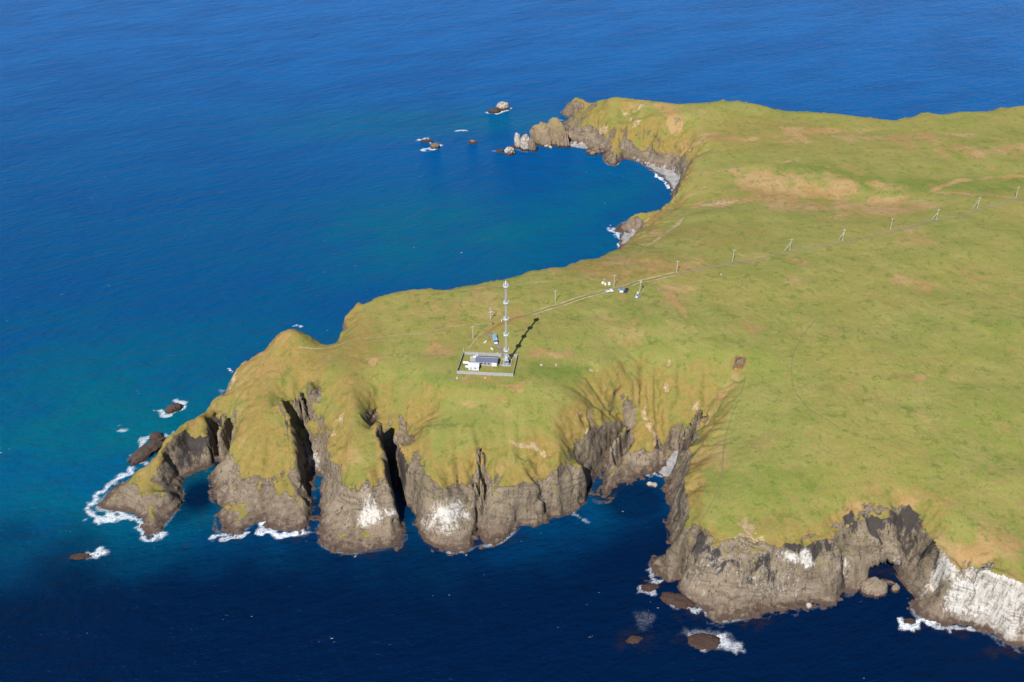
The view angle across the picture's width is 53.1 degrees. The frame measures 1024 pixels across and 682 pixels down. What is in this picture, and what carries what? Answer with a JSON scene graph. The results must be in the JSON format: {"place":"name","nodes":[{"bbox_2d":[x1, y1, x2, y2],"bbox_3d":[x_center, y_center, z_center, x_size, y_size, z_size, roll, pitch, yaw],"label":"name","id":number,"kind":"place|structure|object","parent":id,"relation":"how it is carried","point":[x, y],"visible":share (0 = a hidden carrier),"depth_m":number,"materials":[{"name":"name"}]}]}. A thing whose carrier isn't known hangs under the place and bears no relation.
{"place":"outdoors","nodes":[
{"label":"outdoors","id":0,"kind":"place"},
{"bbox_2d":[486,332,505,356],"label":"driveway","id":1,"kind":"structure","parent":0,"point":[498,346],"depth_m":612.61,"materials":[{"name":"brown gravel"}]},
{"bbox_2d":[493,334,497,343],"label":"parked truck","id":2,"kind":"object","parent":1,"relation":"on","point":[495,339],"visible":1,"depth_m":615.23,"materials":[{"name":"metal"}]},
{"bbox_2d":[0,0,1023,681],"bbox_3d":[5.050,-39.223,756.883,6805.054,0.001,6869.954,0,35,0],"label":"sea","id":3,"kind":"structure","parent":0,"point":[202,202],"depth_m":797.02,"materials":[{"name":"liquid"}]},
{"bbox_2d":[70,553,91,559],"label":"sea rock","id":4,"kind":"object","parent":3,"relation":"in","point":[79,556],"visible":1,"depth_m":538.06,"materials":[{"name":"brown stone"}]},
{"bbox_2d":[127,437,166,465],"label":"sea rock","id":5,"kind":"object","parent":3,"relation":"in","point":[146,451],"visible":0.81,"depth_m":601.56,"materials":[{"name":"brown stone"}]},
{"bbox_2d":[149,432,162,440],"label":"sea rock","id":6,"kind":"object","parent":3,"relation":"in","point":[153,435],"visible":0.66,"depth_m":614.88,"materials":[{"name":"brown stone"}]},
{"bbox_2d":[165,403,181,413],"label":"sea rock","id":7,"kind":"object","parent":3,"relation":"in","point":[173,408],"visible":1,"depth_m":636.94,"materials":[{"name":"brown stone"}]},
{"bbox_2d":[420,139,432,142],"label":"sea rock","id":8,"kind":"object","parent":3,"relation":"in","point":[426,140],"visible":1,"depth_m":969.25,"materials":[{"name":"brown stone"}]},
{"bbox_2d":[430,143,439,148],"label":"sea rock","id":9,"kind":"object","parent":3,"relation":"in","point":[435,146],"visible":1,"depth_m":956.74,"materials":[{"name":"beige stone"}]},
{"bbox_2d":[468,140,476,143],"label":"sea rock","id":10,"kind":"object","parent":3,"relation":"in","point":[472,141],"visible":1,"depth_m":966.43,"materials":[{"name":"brown stone"}]},
{"bbox_2d":[488,108,500,113],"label":"sea rock","id":11,"kind":"object","parent":3,"relation":"in","point":[493,110],"visible":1,"depth_m":1026.50,"materials":[{"name":"brown stone"}]},
{"bbox_2d":[496,101,508,110],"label":"sea rock","id":12,"kind":"object","parent":3,"relation":"in","point":[502,106],"visible":0.98,"depth_m":1031.39,"materials":[{"name":"white stone"}]},
{"bbox_2d":[504,147,514,155],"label":"sea rock","id":13,"kind":"object","parent":3,"relation":"in","point":[509,151],"visible":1,"depth_m":943.71,"materials":[{"name":"white stone"}]},
{"bbox_2d":[514,133,520,148],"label":"sea stack","id":14,"kind":"object","parent":3,"relation":"in","point":[517,138],"visible":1,"depth_m":953.07,"materials":[{"name":"white stone"}]},
{"bbox_2d":[520,134,528,150],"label":"sea stack","id":15,"kind":"object","parent":3,"relation":"in","point":[524,142],"visible":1,"depth_m":949.45,"materials":[{"name":"white stone"}]},
{"bbox_2d":[528,138,536,151],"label":"sea stack","id":16,"kind":"object","parent":3,"relation":"in","point":[532,146],"visible":1,"depth_m":949.10,"materials":[{"name":"beige stone"}]},
{"bbox_2d":[529,122,552,146],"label":"sea stack","id":17,"kind":"object","parent":3,"relation":"in","point":[540,135],"visible":0.86,"depth_m":957.99,"materials":[{"name":"beige stone"}]},
{"bbox_2d":[547,117,569,147],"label":"sea stack","id":18,"kind":"object","parent":3,"relation":"in","point":[559,133],"visible":0.85,"depth_m":955.59,"materials":[{"name":"beige stone"}]},
{"bbox_2d":[626,635,642,643],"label":"sea rock","id":19,"kind":"object","parent":3,"relation":"in","point":[633,639],"visible":1,"depth_m":494.23,"materials":[{"name":"brown stone"}]},
{"bbox_2d":[641,583,659,591],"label":"sea rock","id":20,"kind":"object","parent":3,"relation":"in","point":[650,587],"visible":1,"depth_m":520.61,"materials":[{"name":"brown stone"}]},
{"bbox_2d":[652,560,659,565],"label":"sea rock","id":21,"kind":"object","parent":3,"relation":"in","point":[655,562],"visible":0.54,"depth_m":532.36,"materials":[{"name":"beige stone"}]},
{"bbox_2d":[660,591,696,608],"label":"sea rock","id":22,"kind":"object","parent":3,"relation":"in","point":[679,600],"visible":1,"depth_m":512.97,"materials":[{"name":"brown stone"}]},
{"bbox_2d":[687,633,720,650],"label":"sea rock","id":23,"kind":"object","parent":3,"relation":"in","point":[703,641],"visible":1,"depth_m":492.67,"materials":[{"name":"brown stone"}]},
{"bbox_2d":[859,576,887,598],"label":"sea rock","id":24,"kind":"object","parent":3,"relation":"in","point":[874,587],"visible":1,"depth_m":514.77,"materials":[{"name":"beige stone"}]},
{"bbox_2d":[883,579,893,585],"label":"sea rock","id":25,"kind":"object","parent":3,"relation":"in","point":[890,582],"visible":0.49,"depth_m":522.45,"materials":[{"name":"brown stone"}]},
{"bbox_2d":[890,583,899,592],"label":"sea rock","id":26,"kind":"object","parent":3,"relation":"in","point":[895,587],"visible":1,"depth_m":517.86,"materials":[{"name":"beige stone"}]},
{"bbox_2d":[904,618,915,623],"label":"sea rock","id":27,"kind":"object","parent":3,"relation":"in","point":[910,621],"visible":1,"depth_m":502.84,"materials":[{"name":"brown stone"}]},
{"bbox_2d":[96,97,1023,645],"bbox_3d":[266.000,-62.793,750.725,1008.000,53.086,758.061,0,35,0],"label":"terrain","id":28,"kind":"structure","parent":0,"point":[824,411],"depth_m":596.37,"materials":[{"name":"green plant"}]},
{"bbox_2d":[299,323,491,348],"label":"footpath","id":29,"kind":"structure","parent":28,"relation":"on","point":[392,335],"depth_m":626.43,"materials":[{"name":"brown soil"}]},
{"bbox_2d":[468,362,479,370],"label":"equipment hut","id":30,"kind":"object","parent":28,"relation":"on","point":[473,366],"visible":1,"depth_m":591.96,"materials":[{"name":"white paint"}]},
{"bbox_2d":[467,332,482,348],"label":"footpath","id":31,"kind":"structure","parent":28,"relation":"on","point":[481,333],"depth_m":617.35,"materials":[{"name":"beige soil"}]},
{"bbox_2d":[470,356,497,366],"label":"station building","id":32,"kind":"structure","parent":28,"relation":"on","point":[487,360],"depth_m":595.47,"materials":[{"name":"metal"}]},
{"bbox_2d":[457,351,517,375],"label":"perimeter fence","id":33,"kind":"object","parent":28,"relation":"on","point":[487,373],"visible":0.93,"depth_m":590.47,"materials":[{"name":"concrete"}]},
{"bbox_2d":[444,281,553,291],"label":"footpath","id":34,"kind":"structure","parent":28,"relation":"on","point":[501,286],"depth_m":669.77,"materials":[{"name":"brown soil"}]},
{"bbox_2d":[503,281,509,366],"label":"radio tower","id":35,"kind":"structure","parent":28,"relation":"on","point":[506,318],"depth_m":582.27,"materials":[{"name":"metal"}]},
{"bbox_2d":[589,151,596,155],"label":"boulder","id":36,"kind":"object","parent":28,"relation":"on","point":[592,153],"visible":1,"depth_m":944.96,"materials":[{"name":"brown stone"}]},
{"bbox_2d":[806,603,811,608],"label":"boulder","id":37,"kind":"object","parent":28,"relation":"on","point":[808,605],"visible":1,"depth_m":510.03,"materials":[{"name":"stone"}]},
{"bbox_2d":[569,141,587,148],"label":"beach","id":38,"kind":"structure","parent":0,"point":[581,145],"depth_m":961.89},
{"bbox_2d":[484,272,674,334],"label":"dirt track","id":39,"kind":"structure","parent":0,"point":[574,301],"depth_m":654.34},
{"bbox_2d":[621,229,637,243],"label":"beach","id":40,"kind":"structure","parent":0,"point":[625,238],"depth_m":819.35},
{"bbox_2d":[633,156,679,189],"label":"beach","id":41,"kind":"structure","parent":0,"point":[671,177],"depth_m":912.19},
{"bbox_2d":[659,451,677,476],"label":"beach","id":42,"kind":"structure","parent":0,"point":[665,471],"depth_m":594.82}
]}

